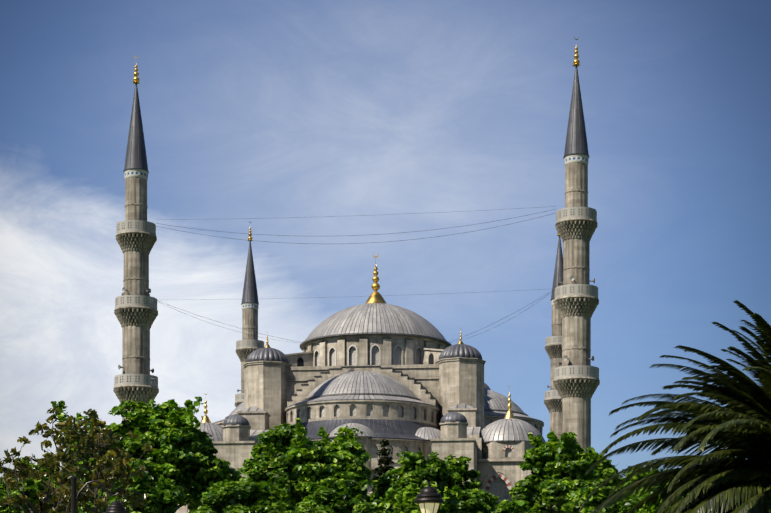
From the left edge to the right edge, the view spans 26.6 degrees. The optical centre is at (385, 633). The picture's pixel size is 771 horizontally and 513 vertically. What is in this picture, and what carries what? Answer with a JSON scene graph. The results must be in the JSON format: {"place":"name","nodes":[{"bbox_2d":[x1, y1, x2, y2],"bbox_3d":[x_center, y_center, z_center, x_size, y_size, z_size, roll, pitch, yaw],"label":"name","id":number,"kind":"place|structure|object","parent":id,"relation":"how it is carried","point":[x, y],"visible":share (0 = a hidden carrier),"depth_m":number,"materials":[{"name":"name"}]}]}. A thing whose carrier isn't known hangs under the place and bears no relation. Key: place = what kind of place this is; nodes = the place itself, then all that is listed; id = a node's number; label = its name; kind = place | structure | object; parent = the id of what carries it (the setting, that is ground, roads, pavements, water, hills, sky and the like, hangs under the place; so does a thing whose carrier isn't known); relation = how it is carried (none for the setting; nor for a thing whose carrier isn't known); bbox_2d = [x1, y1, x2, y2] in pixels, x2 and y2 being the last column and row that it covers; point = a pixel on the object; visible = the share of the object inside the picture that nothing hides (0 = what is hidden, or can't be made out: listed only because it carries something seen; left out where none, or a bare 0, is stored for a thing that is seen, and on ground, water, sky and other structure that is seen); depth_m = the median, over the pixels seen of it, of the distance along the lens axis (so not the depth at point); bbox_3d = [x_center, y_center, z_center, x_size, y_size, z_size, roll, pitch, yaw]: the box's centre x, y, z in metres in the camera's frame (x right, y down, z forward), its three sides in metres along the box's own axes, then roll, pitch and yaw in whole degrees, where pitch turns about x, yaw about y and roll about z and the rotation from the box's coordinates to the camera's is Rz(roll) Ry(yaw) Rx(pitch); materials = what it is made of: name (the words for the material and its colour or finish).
{"place":"outdoors","nodes":[
{"label":"outdoors","id":0,"kind":"place"},
{"bbox_2d":[175,387,546,512],"bbox_3d":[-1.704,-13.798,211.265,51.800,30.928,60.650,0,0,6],"label":"mosque","id":1,"kind":"structure","parent":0,"point":[495,451],"depth_m":187.76,"materials":[{"name":"stone"}]},
{"bbox_2d":[243,328,489,430],"bbox_3d":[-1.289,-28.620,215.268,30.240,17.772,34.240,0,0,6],"label":"mosque","id":2,"kind":"object","parent":1,"relation":"on","point":[447,377],"visible":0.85,"depth_m":199.92,"materials":[{"name":"stone"}]},
{"bbox_2d":[303,335,446,365],"bbox_3d":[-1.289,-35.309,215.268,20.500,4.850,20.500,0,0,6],"label":"drum","id":3,"kind":"object","parent":2,"relation":"on","point":[353,350],"visible":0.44,"depth_m":206.67,"materials":[{"name":"stone"}]},
{"bbox_2d":[300,252,451,350],"bbox_3d":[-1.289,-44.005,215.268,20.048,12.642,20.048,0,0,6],"label":"dome","id":4,"kind":"structure","parent":3,"relation":"on","point":[375,314],"depth_m":208.46,"materials":[{"name":"metal"}]},
{"bbox_2d":[214,366,543,469],"bbox_3d":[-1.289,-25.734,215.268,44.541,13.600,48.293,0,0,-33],"label":"semi domes","id":5,"kind":"structure","parent":1,"relation":"on","point":[398,410],"depth_m":193.32,"materials":[{"name":"stone"}]},
{"bbox_2d":[0,0,770,477],"label":"sky","id":6,"kind":"structure","parent":0,"point":[271,112],"materials":[{"name":"blue"}]},
{"label":"ground","id":7,"kind":"structure","parent":0,"visible":0},
{"bbox_2d":[0,460,84,512],"bbox_3d":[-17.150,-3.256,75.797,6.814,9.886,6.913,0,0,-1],"label":"tree","id":8,"kind":"object","parent":7,"relation":"on","point":[32,487],"visible":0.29,"depth_m":73.22,"materials":[{"name":"green plant"}]},
{"bbox_2d":[0,436,88,512],"bbox_3d":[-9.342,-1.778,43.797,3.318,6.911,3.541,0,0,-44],"label":"magnolia tree","id":9,"kind":"object","parent":7,"relation":"on","point":[63,482],"visible":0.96,"depth_m":43.52,"materials":[{"name":"green plant"}]},
{"bbox_2d":[17,455,150,505],"bbox_3d":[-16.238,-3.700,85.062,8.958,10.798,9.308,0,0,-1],"label":"tree","id":10,"kind":"object","parent":7,"relation":"on","point":[139,462],"depth_m":84.68,"materials":[{"name":"green plant"}]},
{"bbox_2d":[28,405,155,512],"bbox_3d":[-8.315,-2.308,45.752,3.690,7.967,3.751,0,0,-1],"label":"magnolia tree","id":11,"kind":"object","parent":7,"relation":"on","point":[107,474],"visible":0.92,"depth_m":45.27,"materials":[{"name":"green plant"}]},
{"bbox_2d":[71,475,126,512],"bbox_3d":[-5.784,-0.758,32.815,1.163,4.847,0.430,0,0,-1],"label":"street lamp","id":12,"kind":"object","parent":7,"relation":"on","point":[115,506],"visible":1,"depth_m":32.76,"materials":[{"name":"grey metal"}]},
{"bbox_2d":[78,471,181,512],"bbox_3d":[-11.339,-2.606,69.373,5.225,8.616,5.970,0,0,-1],"label":"tree","id":13,"kind":"object","parent":7,"relation":"on","point":[163,494],"visible":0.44,"depth_m":69.00,"materials":[{"name":"green plant"}]},
{"bbox_2d":[113,56,158,420],"bbox_3d":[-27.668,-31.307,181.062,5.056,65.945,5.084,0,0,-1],"label":"minaret","id":14,"kind":"object","parent":7,"relation":"on","point":[136,312],"visible":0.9,"depth_m":179.85,"materials":[{"name":"stone"}]},
{"bbox_2d":[159,302,296,342],"bbox_3d":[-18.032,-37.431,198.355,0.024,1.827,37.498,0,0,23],"label":"wire","id":15,"kind":"object","parent":14,"relation":"attached to","point":[220,326],"visible":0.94,"depth_m":193.81,"materials":[{"name":"grey metal"}]},
{"bbox_2d":[159,301,297,341],"bbox_3d":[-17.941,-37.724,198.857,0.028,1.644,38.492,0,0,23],"label":"wire","id":16,"kind":"object","parent":14,"relation":"attached to","point":[223,323],"visible":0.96,"depth_m":194.31,"materials":[{"name":"grey metal"}]},
{"bbox_2d":[51,394,241,512],"bbox_3d":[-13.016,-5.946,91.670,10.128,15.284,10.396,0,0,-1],"label":"tree","id":17,"kind":"object","parent":7,"relation":"on","point":[187,461],"visible":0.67,"depth_m":89.38,"materials":[{"name":"green plant"}]},
{"bbox_2d":[188,479,305,512],"bbox_3d":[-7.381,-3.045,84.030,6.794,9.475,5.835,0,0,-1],"label":"tree","id":18,"kind":"object","parent":7,"relation":"on","point":[226,496],"visible":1,"depth_m":82.71,"materials":[{"name":"green plant"}]},
{"bbox_2d":[235,221,263,406],"bbox_3d":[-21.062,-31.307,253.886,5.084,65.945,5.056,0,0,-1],"label":"minaret","id":19,"kind":"object","parent":7,"relation":"on","point":[246,345],"visible":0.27,"depth_m":252.88,"materials":[{"name":"stone"}]},
{"bbox_2d":[237,418,379,508],"bbox_3d":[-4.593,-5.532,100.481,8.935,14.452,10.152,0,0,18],"label":"tree","id":20,"kind":"object","parent":7,"relation":"on","point":[294,457],"visible":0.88,"depth_m":97.48,"materials":[{"name":"green plant"}]},
{"bbox_2d":[294,478,399,512],"bbox_3d":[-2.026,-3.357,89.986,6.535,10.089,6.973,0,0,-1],"label":"tree","id":21,"kind":"object","parent":7,"relation":"on","point":[328,495],"visible":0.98,"depth_m":88.40,"materials":[{"name":"green plant"}]},
{"bbox_2d":[370,439,394,491],"bbox_3d":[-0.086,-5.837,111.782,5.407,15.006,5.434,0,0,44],"label":"conifer","id":22,"kind":"object","parent":7,"relation":"on","point":[381,469],"visible":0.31,"depth_m":111.78,"materials":[{"name":"green plant"}]},
{"bbox_2d":[391,482,466,512],"bbox_3d":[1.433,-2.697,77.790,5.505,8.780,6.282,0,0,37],"label":"tree","id":23,"kind":"object","parent":7,"relation":"on","point":[408,497],"visible":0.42,"depth_m":76.68,"materials":[{"name":"green plant"}]},
{"bbox_2d":[414,481,443,512],"bbox_3d":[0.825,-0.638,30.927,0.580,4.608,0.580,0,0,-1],"label":"lamp post","id":24,"kind":"object","parent":7,"relation":"on","point":[428,500],"visible":1,"depth_m":30.77,"materials":[{"name":"grey metal"}]},
{"bbox_2d":[369,451,500,512],"bbox_3d":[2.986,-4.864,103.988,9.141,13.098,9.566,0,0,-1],"label":"tree","id":25,"kind":"object","parent":7,"relation":"on","point":[419,470],"visible":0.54,"depth_m":102.03,"materials":[{"name":"green plant"}]},
{"bbox_2d":[477,484,540,512],"bbox_3d":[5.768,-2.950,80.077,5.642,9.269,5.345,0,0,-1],"label":"tree","id":26,"kind":"object","parent":7,"relation":"on","point":[513,506],"visible":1,"depth_m":79.09,"materials":[{"name":"green plant"}]},
{"bbox_2d":[544,233,562,441],"bbox_3d":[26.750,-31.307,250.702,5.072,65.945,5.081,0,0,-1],"label":"minaret","id":27,"kind":"object","parent":7,"relation":"on","point":[553,399],"visible":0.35,"depth_m":249.58,"materials":[{"name":"stone"}]},
{"bbox_2d":[509,430,624,512],"bbox_3d":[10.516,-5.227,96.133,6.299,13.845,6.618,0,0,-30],"label":"tree","id":28,"kind":"object","parent":7,"relation":"on","point":[562,465],"visible":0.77,"depth_m":94.80,"materials":[{"name":"green plant"}]},
{"bbox_2d":[553,36,599,452],"bbox_3d":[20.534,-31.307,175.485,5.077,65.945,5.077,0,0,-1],"label":"minaret","id":29,"kind":"object","parent":7,"relation":"on","point":[576,381],"visible":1,"depth_m":174.25,"materials":[{"name":"stone"}]},
{"bbox_2d":[156,209,554,235],"bbox_3d":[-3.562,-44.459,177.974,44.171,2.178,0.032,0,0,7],"label":"wire","id":30,"kind":"object","parent":29,"relation":"attached to","point":[357,235],"visible":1,"depth_m":177.64,"materials":[{"name":"grey metal"}]},
{"bbox_2d":[157,213,554,243],"bbox_3d":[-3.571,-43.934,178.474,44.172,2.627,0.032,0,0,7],"label":"wire","id":31,"kind":"object","parent":29,"relation":"attached to","point":[355,243],"visible":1,"depth_m":178.43,"materials":[{"name":"grey metal"}]},
{"bbox_2d":[167,206,554,219],"bbox_3d":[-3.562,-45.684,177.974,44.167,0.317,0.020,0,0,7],"label":"wire","id":32,"kind":"object","parent":29,"relation":"attached to","point":[334,216],"visible":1,"depth_m":178.24,"materials":[{"name":"grey metal"}]},
{"bbox_2d":[201,289,540,299],"bbox_3d":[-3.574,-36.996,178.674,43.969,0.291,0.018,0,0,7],"label":"wire","id":33,"kind":"object","parent":29,"relation":"attached to","point":[360,296],"visible":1,"depth_m":178.58,"materials":[{"name":"grey metal"}]},
{"bbox_2d":[450,290,552,341],"bbox_3d":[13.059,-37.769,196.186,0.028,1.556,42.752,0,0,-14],"label":"wire","id":34,"kind":"object","parent":29,"relation":"attached to","point":[505,317],"visible":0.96,"depth_m":192.64,"materials":[{"name":"grey metal"}]},
{"bbox_2d":[561,486,668,512],"bbox_3d":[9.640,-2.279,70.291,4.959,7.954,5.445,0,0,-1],"label":"tree","id":35,"kind":"object","parent":7,"relation":"on","point":[577,499],"visible":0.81,"depth_m":69.14,"materials":[{"name":"green plant"}]},
{"bbox_2d":[617,466,682,510],"bbox_3d":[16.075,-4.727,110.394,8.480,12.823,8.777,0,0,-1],"label":"tree","id":36,"kind":"object","parent":7,"relation":"on","point":[634,477],"visible":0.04,"depth_m":107.88,"materials":[{"name":"green plant"}]},
{"bbox_2d":[579,300,770,512],"bbox_3d":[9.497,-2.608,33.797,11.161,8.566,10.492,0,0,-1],"label":"palm","id":37,"kind":"object","parent":7,"relation":"on","point":[720,478],"visible":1,"depth_m":33.35,"materials":[{"name":"green plant"}]}
]}

